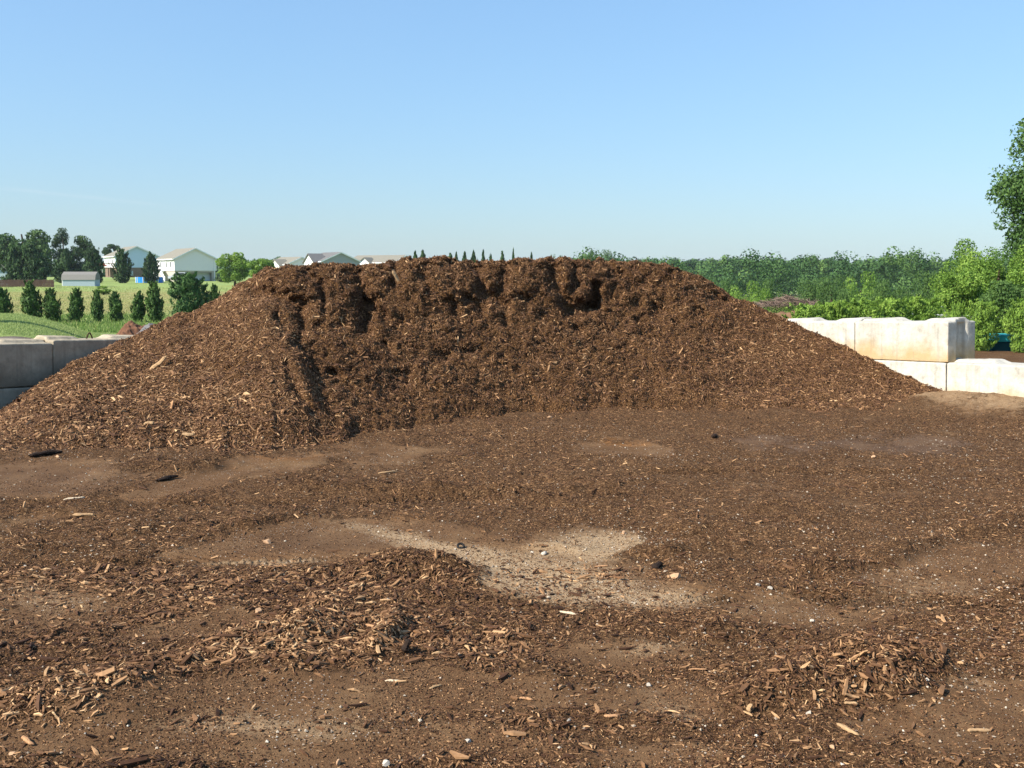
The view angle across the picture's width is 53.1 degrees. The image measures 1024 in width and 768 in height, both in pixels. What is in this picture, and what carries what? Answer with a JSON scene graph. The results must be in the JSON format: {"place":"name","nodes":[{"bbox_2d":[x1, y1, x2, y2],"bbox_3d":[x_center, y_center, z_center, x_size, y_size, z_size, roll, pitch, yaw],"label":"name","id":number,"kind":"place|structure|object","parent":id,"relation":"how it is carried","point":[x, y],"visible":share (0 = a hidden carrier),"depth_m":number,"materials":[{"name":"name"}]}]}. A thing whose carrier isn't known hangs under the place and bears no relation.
{"place":"outdoors","nodes":[
{"label":"outdoors","id":0,"kind":"place"},
{"bbox_2d":[34,332,132,374],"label":"concrete block","id":1,"kind":"structure","parent":0,"point":[66,350],"depth_m":15.16,"materials":[{"name":"concrete"}]},
{"bbox_2d":[1,286,229,315],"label":"field grass","id":2,"kind":"structure","parent":0,"point":[92,297],"depth_m":105.01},
{"bbox_2d":[0,277,1023,767],"bbox_3d":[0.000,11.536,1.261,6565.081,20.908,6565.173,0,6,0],"label":"ground","id":3,"kind":"structure","parent":0,"point":[238,465],"depth_m":6.88,"materials":[{"name":"soil"}]},
{"bbox_2d":[0,264,6,284],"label":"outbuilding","id":4,"kind":"structure","parent":3,"relation":"on","point":[2,274],"depth_m":157.39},
{"bbox_2d":[0,287,13,312],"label":"young evergreen","id":5,"kind":"object","parent":3,"relation":"on","point":[5,303],"visible":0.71,"depth_m":61.69,"materials":[{"name":"green plant"}]},
{"bbox_2d":[0,245,27,285],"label":"cedar tree","id":6,"kind":"object","parent":3,"relation":"on","point":[11,256],"visible":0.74,"depth_m":148.14,"materials":[{"name":"green plant"}]},
{"bbox_2d":[0,386,33,408],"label":"concrete block","id":7,"kind":"structure","parent":3,"relation":"on","point":[8,395],"depth_m":14.30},
{"bbox_2d":[0,338,52,387],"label":"concrete block","id":8,"kind":"structure","parent":7,"relation":"on","point":[26,362],"depth_m":14.48,"materials":[{"name":"concrete"}]},
{"bbox_2d":[0,279,53,286],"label":"board fence","id":9,"kind":"object","parent":3,"relation":"on","point":[40,283],"visible":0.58,"depth_m":137.35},
{"bbox_2d":[0,229,54,274],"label":"broadleaf tree","id":10,"kind":"object","parent":3,"relation":"on","point":[39,242],"visible":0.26,"depth_m":196.16,"materials":[{"name":"green plant"}]},
{"bbox_2d":[21,735,33,744],"bbox_3d":[-2.016,1.476,4.252,0.115,0.016,0.024,6,9,44],"label":"wood piece","id":11,"kind":"object","parent":3,"relation":"on","point":[27,740],"visible":1,"depth_m":4.24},
{"bbox_2d":[19,279,43,317],"bbox_3d":[-28.992,-4.806,61.863,1.405,3.146,1.428,-7,5,-30],"label":"young evergreen","id":12,"kind":"object","parent":3,"relation":"on","point":[31,303],"visible":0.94,"depth_m":61.60,"materials":[{"name":"green plant"}]},
{"bbox_2d":[13,242,51,285],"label":"cedar tree","id":13,"kind":"object","parent":3,"relation":"on","point":[33,258],"visible":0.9,"depth_m":147.90,"materials":[{"name":"green plant"}]},
{"bbox_2d":[28,449,62,456],"bbox_3d":[-4.936,0.729,10.836,0.094,0.053,0.376,5,8,40],"label":"wood piece","id":14,"kind":"object","parent":3,"relation":"on","point":[46,452],"visible":1,"depth_m":10.82,"materials":[{"name":"black wood"}]},
{"bbox_2d":[41,287,62,321],"bbox_3d":[-27.795,-4.580,61.804,1.244,2.548,1.194,2,9,29],"label":"young evergreen","id":15,"kind":"object","parent":3,"relation":"on","point":[51,305],"visible":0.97,"depth_m":61.55,"materials":[{"name":"green plant"}]},
{"bbox_2d":[0,312,115,337],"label":"short grass","id":16,"kind":"structure","parent":3,"relation":"on","point":[55,325],"depth_m":27.72,"materials":[{"name":"plant"}]},
{"bbox_2d":[51,228,75,260],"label":"broadleaf tree","id":17,"kind":"object","parent":3,"relation":"on","point":[57,239],"visible":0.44,"depth_m":203.24,"materials":[{"name":"green plant"}]},
{"bbox_2d":[50,248,82,282],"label":"cedar tree","id":18,"kind":"object","parent":3,"relation":"on","point":[66,262],"visible":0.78,"depth_m":172.93,"materials":[{"name":"green plant"}]},
{"bbox_2d":[66,287,84,322],"bbox_3d":[-26.371,-4.612,61.908,1.051,2.606,1.108,3,5,-1],"label":"young evergreen","id":19,"kind":"object","parent":3,"relation":"on","point":[75,304],"visible":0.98,"depth_m":61.65,"materials":[{"name":"green plant"}]},
{"bbox_2d":[61,272,100,285],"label":"shed","id":20,"kind":"structure","parent":3,"relation":"on","point":[80,278],"depth_m":147.63,"materials":[{"name":"white"}]},
{"bbox_2d":[72,513,93,515],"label":"wood piece","id":21,"kind":"object","parent":3,"relation":"on","point":[83,514],"visible":1,"depth_m":8.13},
{"bbox_2d":[71,235,94,271],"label":"broadleaf tree","id":22,"kind":"object","parent":3,"relation":"on","point":[82,247],"visible":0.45,"depth_m":204.94,"materials":[{"name":"green plant"}]},
{"bbox_2d":[83,246,104,282],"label":"cedar tree","id":23,"kind":"object","parent":3,"relation":"on","point":[93,261],"visible":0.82,"depth_m":170.15,"materials":[{"name":"green plant"}]},
{"bbox_2d":[25,312,169,332],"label":"weeds","id":24,"kind":"object","parent":3,"relation":"on","point":[110,326],"visible":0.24,"depth_m":58.48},
{"bbox_2d":[90,289,104,320],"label":"young evergreen","id":25,"kind":"object","parent":3,"relation":"on","point":[96,307],"visible":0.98,"depth_m":61.75,"materials":[{"name":"green plant"}]},
{"bbox_2d":[96,285,111,294],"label":"field bush","id":26,"kind":"object","parent":3,"relation":"on","point":[104,291],"visible":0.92,"depth_m":119.34,"materials":[{"name":"green plant"}]},
{"bbox_2d":[101,244,119,277],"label":"broadleaf tree","id":27,"kind":"object","parent":3,"relation":"on","point":[107,250],"visible":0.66,"depth_m":286.65,"materials":[{"name":"green plant"}]},
{"bbox_2d":[107,291,124,321],"bbox_3d":[-23.937,-4.511,61.855,0.984,2.281,1.088,-3,7,-23],"label":"young evergreen","id":28,"kind":"object","parent":3,"relation":"on","point":[115,306],"visible":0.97,"depth_m":61.58,"materials":[{"name":"green plant"}]},
{"bbox_2d":[111,248,133,282],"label":"cedar tree","id":29,"kind":"object","parent":3,"relation":"on","point":[122,266],"visible":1,"depth_m":176.18,"materials":[{"name":"green plant"}]},
{"bbox_2d":[116,320,144,334],"bbox_3d":[-11.127,-1.263,30.041,1.955,1.209,1.725,0,6,0],"label":"clay mound","id":30,"kind":"object","parent":3,"relation":"on","point":[130,327],"visible":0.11,"depth_m":29.76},
{"bbox_2d":[102,246,159,276],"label":"house","id":31,"kind":"structure","parent":3,"relation":"on","point":[137,255],"depth_m":236.22,"materials":[{"name":"blue"}]},
{"bbox_2d":[129,290,145,320],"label":"young evergreen","id":32,"kind":"object","parent":3,"relation":"on","point":[138,311],"visible":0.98,"depth_m":61.70,"materials":[{"name":"green plant"}]},
{"bbox_2d":[136,323,152,333],"bbox_3d":[-9.916,-1.099,28.550,2.300,1.220,2.300,0,6,0],"label":"gravel mound","id":33,"kind":"object","parent":3,"relation":"on","point":[146,327],"visible":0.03,"depth_m":28.27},
{"bbox_2d":[135,277,163,282],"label":"above ground pool","id":34,"kind":"structure","parent":3,"relation":"on","point":[141,280],"depth_m":183.38,"materials":[{"name":"plastic"}]},
{"bbox_2d":[141,251,160,282],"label":"cedar tree","id":35,"kind":"object","parent":3,"relation":"on","point":[150,271],"visible":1,"depth_m":180.23,"materials":[{"name":"green plant"}]},
{"bbox_2d":[144,280,164,321],"bbox_3d":[-21.623,-4.777,61.901,1.158,3.015,1.308,-5,6,-32],"label":"young evergreen","id":36,"kind":"object","parent":3,"relation":"on","point":[154,301],"visible":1,"depth_m":61.63,"materials":[{"name":"green plant"}]},
{"bbox_2d":[47,258,275,276],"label":"distant woods","id":37,"kind":"object","parent":3,"relation":"on","point":[217,267],"visible":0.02,"depth_m":388.18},
{"bbox_2d":[156,475,178,480],"bbox_3d":[-3.237,0.880,9.614,0.067,0.040,0.275,4,7,29],"label":"wood piece","id":38,"kind":"object","parent":3,"relation":"on","point":[167,477],"visible":1,"depth_m":9.59,"materials":[{"name":"black wood"}]},
{"bbox_2d":[168,272,184,279],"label":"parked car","id":39,"kind":"object","parent":3,"relation":"on","point":[180,273],"visible":0.23,"depth_m":190.97,"materials":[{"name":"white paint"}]},
{"bbox_2d":[156,248,216,281],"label":"house","id":40,"kind":"structure","parent":3,"relation":"on","point":[200,262],"depth_m":201.68,"materials":[{"name":"white"}]},
{"bbox_2d":[195,273,209,280],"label":"garage door","id":41,"kind":"structure","parent":40,"relation":"in","point":[199,275],"depth_m":203.42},
{"bbox_2d":[167,271,210,314],"bbox_3d":[-18.870,-4.791,59.967,2.454,3.679,2.719,-2,7,-17],"label":"pine shrub","id":42,"kind":"object","parent":3,"relation":"on","point":[187,284],"visible":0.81,"depth_m":59.22,"materials":[{"name":"green plant"}]},
{"bbox_2d":[208,283,220,302],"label":"young evergreen","id":43,"kind":"object","parent":3,"relation":"on","point":[214,293],"visible":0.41,"depth_m":61.59,"materials":[{"name":"green plant"}]},
{"bbox_2d":[213,276,233,281],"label":"bush","id":44,"kind":"object","parent":3,"relation":"on","point":[218,279],"visible":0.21,"depth_m":188.27,"materials":[{"name":"green plant"}]},
{"bbox_2d":[215,252,250,285],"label":"broadleaf tree","id":45,"kind":"object","parent":3,"relation":"on","point":[234,263],"visible":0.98,"depth_m":148.20,"materials":[{"name":"green plant"}]},
{"bbox_2d":[255,608,261,612],"bbox_3d":[-1.451,1.304,5.861,0.038,0.042,0.040,2,-2,16],"label":"stone","id":46,"kind":"object","parent":3,"relation":"on","point":[258,610],"visible":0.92,"depth_m":5.86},
{"bbox_2d":[246,258,275,276],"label":"broadleaf tree","id":47,"kind":"object","parent":3,"relation":"on","point":[257,266],"visible":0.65,"depth_m":138.15,"materials":[{"name":"green plant"}]},
{"bbox_2d":[271,257,304,267],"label":"house","id":48,"kind":"structure","parent":3,"relation":"on","point":[282,261],"depth_m":230.16,"materials":[{"name":"beige"}]},
{"bbox_2d":[302,252,360,265],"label":"house","id":49,"kind":"structure","parent":3,"relation":"on","point":[328,257],"depth_m":215.76,"materials":[{"name":"grey"}]},
{"bbox_2d":[354,255,406,264],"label":"house","id":50,"kind":"structure","parent":3,"relation":"on","point":[371,259],"depth_m":226.87,"materials":[{"name":"grey"}]},
{"bbox_2d":[382,760,389,766],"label":"stone","id":51,"kind":"object","parent":3,"relation":"on","point":[385,763],"visible":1,"depth_m":4.06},
{"bbox_2d":[401,639,410,651],"bbox_3d":[-0.542,1.345,5.263,0.035,0.074,0.060,30,-6,-23],"label":"wood piece","id":52,"kind":"object","parent":3,"relation":"on","point":[406,645],"visible":1,"depth_m":5.25,"materials":[{"name":"black wood"}]},
{"bbox_2d":[457,543,464,548],"bbox_3d":[-0.364,1.153,7.283,0.060,0.017,0.061,-2,44,-17],"label":"rubber ring","id":53,"kind":"object","parent":3,"relation":"on","point":[462,544],"visible":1,"depth_m":7.28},
{"bbox_2d":[0,255,944,457],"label":"mulch pile","id":54,"kind":"object","parent":3,"relation":"on","point":[272,359],"visible":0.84,"depth_m":15.06,"materials":[{"name":"brown wood"}]},
{"bbox_2d":[150,356,166,369],"bbox_3d":[-4.795,-0.269,13.855,0.056,0.331,0.098,46,6,-45],"label":"wood piece","id":55,"kind":"object","parent":54,"relation":"on","point":[159,362],"visible":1,"depth_m":13.83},
{"bbox_2d":[182,432,193,436],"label":"wood piece","id":56,"kind":"object","parent":54,"relation":"on","point":[187,434],"visible":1,"depth_m":11.56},
{"bbox_2d":[392,271,399,281],"bbox_3d":[-1.805,-1.667,15.978,0.046,0.255,0.069,-25,7,43],"label":"wood piece","id":57,"kind":"object","parent":54,"relation":"on","point":[395,275],"visible":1,"depth_m":15.96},
{"bbox_2d":[470,250,475,261],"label":"spruce tree","id":58,"kind":"object","parent":3,"relation":"on","point":[473,257],"visible":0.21,"depth_m":148.70,"materials":[{"name":"green plant"}]},
{"bbox_2d":[0,548,1023,767],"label":"mulch chips","id":59,"kind":"object","parent":3,"relation":"on","point":[277,623],"visible":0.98,"depth_m":5.31,"materials":[{"name":"brown wood"}]},
{"bbox_2d":[0,476,1023,767],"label":"mulch crumbs","id":60,"kind":"object","parent":3,"relation":"on","point":[450,756],"visible":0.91,"depth_m":5.03,"materials":[{"name":"brown wood"}]},
{"bbox_2d":[0,390,1023,569],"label":"mulch chips","id":61,"kind":"object","parent":3,"relation":"on","point":[360,507],"visible":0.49,"depth_m":9.08,"materials":[{"name":"brown wood"}]},
{"bbox_2d":[0,423,1023,767],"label":"pebbles","id":62,"kind":"object","parent":3,"relation":"on","point":[628,585],"visible":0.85,"depth_m":6.49,"materials":[{"name":"stone"}]},
{"bbox_2d":[559,611,575,614],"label":"wood piece","id":63,"kind":"object","parent":3,"relation":"on","point":[568,612],"visible":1,"depth_m":5.86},
{"bbox_2d":[601,249,611,259],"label":"broadleaf tree","id":64,"kind":"object","parent":3,"relation":"on","point":[605,253],"visible":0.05,"depth_m":327.39,"materials":[{"name":"green plant"}]},
{"bbox_2d":[604,714,618,717],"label":"wood piece","id":65,"kind":"object","parent":3,"relation":"on","point":[610,715],"visible":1,"depth_m":4.49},
{"bbox_2d":[652,561,662,568],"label":"wood piece","id":66,"kind":"object","parent":3,"relation":"on","point":[657,565],"visible":1,"depth_m":6.73,"materials":[{"name":"black wood"}]},
{"bbox_2d":[670,573,680,578],"bbox_3d":[1.048,1.233,6.545,0.067,0.065,0.067,-3,16,-28],"label":"stone","id":67,"kind":"object","parent":3,"relation":"on","point":[676,575],"visible":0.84,"depth_m":6.53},
{"bbox_2d":[689,668,706,669],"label":"wood piece","id":68,"kind":"object","parent":3,"relation":"on","point":[698,669],"visible":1,"depth_m":5.05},
{"bbox_2d":[710,278,735,294],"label":"broadleaf tree","id":69,"kind":"object","parent":3,"relation":"on","point":[727,289],"visible":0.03,"depth_m":94.90,"materials":[{"name":"green plant"}]},
{"bbox_2d":[729,280,762,302],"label":"broadleaf tree","id":70,"kind":"object","parent":3,"relation":"on","point":[738,296],"visible":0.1,"depth_m":89.56,"materials":[{"name":"green plant"}]},
{"bbox_2d":[746,703,752,711],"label":"wood piece","id":71,"kind":"object","parent":3,"relation":"on","point":[749,707],"visible":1,"depth_m":4.52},
{"bbox_2d":[749,288,772,310],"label":"broadleaf tree","id":72,"kind":"object","parent":3,"relation":"on","point":[764,297],"visible":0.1,"depth_m":61.81,"materials":[{"name":"green plant"}]},
{"bbox_2d":[759,278,783,308],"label":"broadleaf tree","id":73,"kind":"object","parent":3,"relation":"on","point":[766,284],"visible":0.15,"depth_m":103.91,"materials":[{"name":"green plant"}]},
{"bbox_2d":[769,301,798,312],"bbox_3d":[12.883,-2.015,48.066,6.325,3.824,5.750,0,6,0],"label":"grass knoll","id":74,"kind":"object","parent":3,"relation":"on","point":[780,309],"depth_m":47.27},
{"bbox_2d":[753,294,821,309],"bbox_3d":[12.888,-3.819,47.836,3.344,0.808,2.747,0,6,0],"label":"brush pile","id":75,"kind":"object","parent":74,"relation":"on","point":[778,302],"visible":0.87,"depth_m":47.38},
{"bbox_2d":[775,311,794,318],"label":"dirt bank","id":76,"kind":"structure","parent":3,"relation":"on","point":[783,313],"depth_m":25.54,"materials":[{"name":"brown soil"}]},
{"bbox_2d":[572,246,1009,301],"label":"wooded hillside","id":77,"kind":"structure","parent":3,"relation":"on","point":[899,271],"depth_m":218.88,"materials":[{"name":"plant"}]},
{"bbox_2d":[781,302,832,319],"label":"hedge shrub","id":78,"kind":"object","parent":3,"relation":"on","point":[807,310],"visible":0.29,"depth_m":24.26,"materials":[{"name":"green plant"}]},
{"bbox_2d":[796,278,818,302],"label":"broadleaf tree","id":79,"kind":"object","parent":3,"relation":"on","point":[811,291],"visible":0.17,"depth_m":99.43,"materials":[{"name":"green plant"}]},
{"bbox_2d":[815,275,848,309],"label":"broadleaf tree","id":80,"kind":"object","parent":3,"relation":"on","point":[823,293],"visible":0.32,"depth_m":85.78,"materials":[{"name":"green plant"}]},
{"bbox_2d":[816,300,860,319],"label":"hedge shrub","id":81,"kind":"object","parent":3,"relation":"on","point":[836,309],"visible":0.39,"depth_m":24.68,"materials":[{"name":"green plant"}]},
{"bbox_2d":[828,288,860,308],"bbox_3d":[20.147,-2.958,62.129,2.236,5.735,2.590,-5,8,-37],"label":"broadleaf tree","id":82,"kind":"object","parent":3,"relation":"on","point":[842,297],"visible":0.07,"depth_m":61.48,"materials":[{"name":"green plant"}]},
{"bbox_2d":[836,723,858,734],"bbox_3d":[1.431,1.471,4.367,0.030,0.018,0.130,-3,7,-27],"label":"wood piece","id":83,"kind":"object","parent":3,"relation":"on","point":[845,728],"visible":1,"depth_m":4.36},
{"bbox_2d":[844,701,857,704],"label":"wood piece","id":84,"kind":"object","parent":3,"relation":"on","point":[848,702],"visible":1,"depth_m":4.59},
{"bbox_2d":[843,271,879,300],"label":"broadleaf tree","id":85,"kind":"object","parent":3,"relation":"on","point":[872,279],"visible":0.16,"depth_m":104.32,"materials":[{"name":"green plant"}]},
{"bbox_2d":[842,297,888,317],"bbox_3d":[8.649,-1.414,25.264,1.330,1.488,1.304,4,8,35],"label":"hedge shrub","id":86,"kind":"object","parent":3,"relation":"on","point":[868,308],"visible":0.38,"depth_m":24.96,"materials":[{"name":"green plant"}]},
{"bbox_2d":[868,279,901,307],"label":"broadleaf tree","id":87,"kind":"object","parent":3,"relation":"on","point":[884,293],"visible":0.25,"depth_m":74.25,"materials":[{"name":"green plant"}]},
{"bbox_2d":[871,295,920,320],"bbox_3d":[9.554,-1.440,25.676,1.375,1.592,1.279,0,6,-2],"label":"hedge shrub","id":88,"kind":"object","parent":3,"relation":"on","point":[901,309],"visible":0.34,"depth_m":25.36,"materials":[{"name":"green plant"}]},
{"bbox_2d":[889,286,913,312],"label":"broadleaf tree","id":89,"kind":"object","parent":3,"relation":"on","point":[902,290],"visible":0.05,"depth_m":90.83,"materials":[{"name":"green plant"}]},
{"bbox_2d":[874,358,961,390],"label":"concrete block","id":90,"kind":"structure","parent":3,"relation":"on","point":[934,374],"depth_m":15.65,"materials":[{"name":"concrete"}]},
{"bbox_2d":[855,317,974,361],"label":"concrete block","id":91,"kind":"structure","parent":90,"relation":"on","point":[951,339],"depth_m":15.75,"materials":[{"name":"concrete"}]},
{"bbox_2d":[901,291,941,316],"bbox_3d":[20.499,-2.361,52.013,2.021,4.756,2.330,-5,8,-37],"label":"broadleaf tree","id":92,"kind":"object","parent":3,"relation":"on","point":[916,293],"visible":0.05,"depth_m":51.71,"materials":[{"name":"green plant"}]},
{"bbox_2d":[897,294,946,320],"bbox_3d":[10.345,-1.446,26.118,1.512,1.723,1.457,2,6,14],"label":"hedge shrub","id":93,"kind":"object","parent":3,"relation":"on","point":[925,309],"visible":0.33,"depth_m":25.77,"materials":[{"name":"green plant"}]},
{"bbox_2d":[911,270,943,311],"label":"broadleaf tree","id":94,"kind":"object","parent":3,"relation":"on","point":[925,287],"visible":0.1,"depth_m":79.45,"materials":[{"name":"green plant"}]},
{"bbox_2d":[930,278,949,313],"bbox_3d":[26.256,-3.035,62.092,2.095,6.792,1.977,2,7,17],"label":"broadleaf tree","id":95,"kind":"object","parent":3,"relation":"on","point":[932,291],"visible":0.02,"depth_m":62.17,"materials":[{"name":"green plant"}]},
{"bbox_2d":[948,300,966,317],"bbox_3d":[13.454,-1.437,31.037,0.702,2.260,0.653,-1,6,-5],"label":"round shrub","id":96,"kind":"object","parent":3,"relation":"on","point":[957,309],"visible":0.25,"depth_m":30.85,"materials":[{"name":"green plant"}]},
{"bbox_2d":[933,271,983,319],"bbox_3d":[14.742,-2.042,33.973,2.038,3.426,1.882,0,6,0],"label":"light green bush","id":97,"kind":"object","parent":3,"relation":"on","point":[964,287],"visible":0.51,"depth_m":33.53,"materials":[{"name":"green plant"}]},
{"bbox_2d":[928,238,1005,313],"bbox_3d":[17.018,-2.921,38.000,2.812,4.984,2.860,0,6,0],"label":"light green bush","id":98,"kind":"object","parent":3,"relation":"on","point":[965,249],"visible":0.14,"depth_m":38.02,"materials":[{"name":"green plant"}]},
{"bbox_2d":[967,728,989,731],"bbox_3d":[1.988,1.473,4.360,0.112,0.016,0.022,0,6,0],"label":"wood piece","id":99,"kind":"object","parent":3,"relation":"on","point":[978,729],"visible":1,"depth_m":4.35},
{"bbox_2d":[959,299,1003,350],"bbox_3d":[11.078,-1.294,24.230,1.029,1.466,1.068,-3,7,-23],"label":"round shrub","id":100,"kind":"object","parent":3,"relation":"on","point":[982,312],"visible":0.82,"depth_m":23.99,"materials":[{"name":"green plant"}]},
{"bbox_2d":[947,359,1023,396],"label":"concrete block","id":101,"kind":"structure","parent":3,"relation":"on","point":[1002,376],"depth_m":14.72,"materials":[{"name":"concrete"}]},
{"bbox_2d":[958,246,1018,349],"bbox_3d":[16.863,-2.602,36.042,2.566,4.516,2.798,0,6,0],"label":"light green bush","id":102,"kind":"object","parent":3,"relation":"on","point":[988,270],"visible":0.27,"depth_m":35.83,"materials":[{"name":"green plant"}]},
{"bbox_2d":[975,280,1023,347],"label":"light green bush","id":103,"kind":"object","parent":3,"relation":"on","point":[1006,293],"visible":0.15,"depth_m":30.45,"materials":[{"name":"green plant"}]},
{"bbox_2d":[984,118,1023,267],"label":"oak tree","id":104,"kind":"object","parent":3,"relation":"on","point":[1012,199],"visible":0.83,"depth_m":44.07,"materials":[{"name":"green plant"}]},
{"bbox_2d":[987,333,1021,350],"bbox_3d":[11.895,-0.997,24.839,0.840,0.420,0.680,0,6,0],"label":"teal box","id":105,"kind":"object","parent":3,"relation":"on","point":[1003,343],"visible":0.38,"depth_m":24.55,"materials":[{"name":"plastic"}]},
{"bbox_2d":[999,297,1023,352],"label":"round shrub","id":106,"kind":"object","parent":3,"relation":"on","point":[1018,319],"visible":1,"depth_m":23.57,"materials":[{"name":"green plant"}]},
{"bbox_2d":[1005,245,1023,322],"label":"light green bush","id":107,"kind":"object","parent":3,"relation":"on","point":[1019,271],"visible":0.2,"depth_m":34.73,"materials":[{"name":"green plant"}]},
{"bbox_2d":[0,0,1023,269],"label":"sky","id":108,"kind":"structure","parent":0,"point":[267,129],"materials":[{"name":"blue"}]},
{"bbox_2d":[788,317,870,349],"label":"concrete block","id":109,"kind":"structure","parent":0,"point":[841,331],"depth_m":17.25,"materials":[{"name":"concrete"}]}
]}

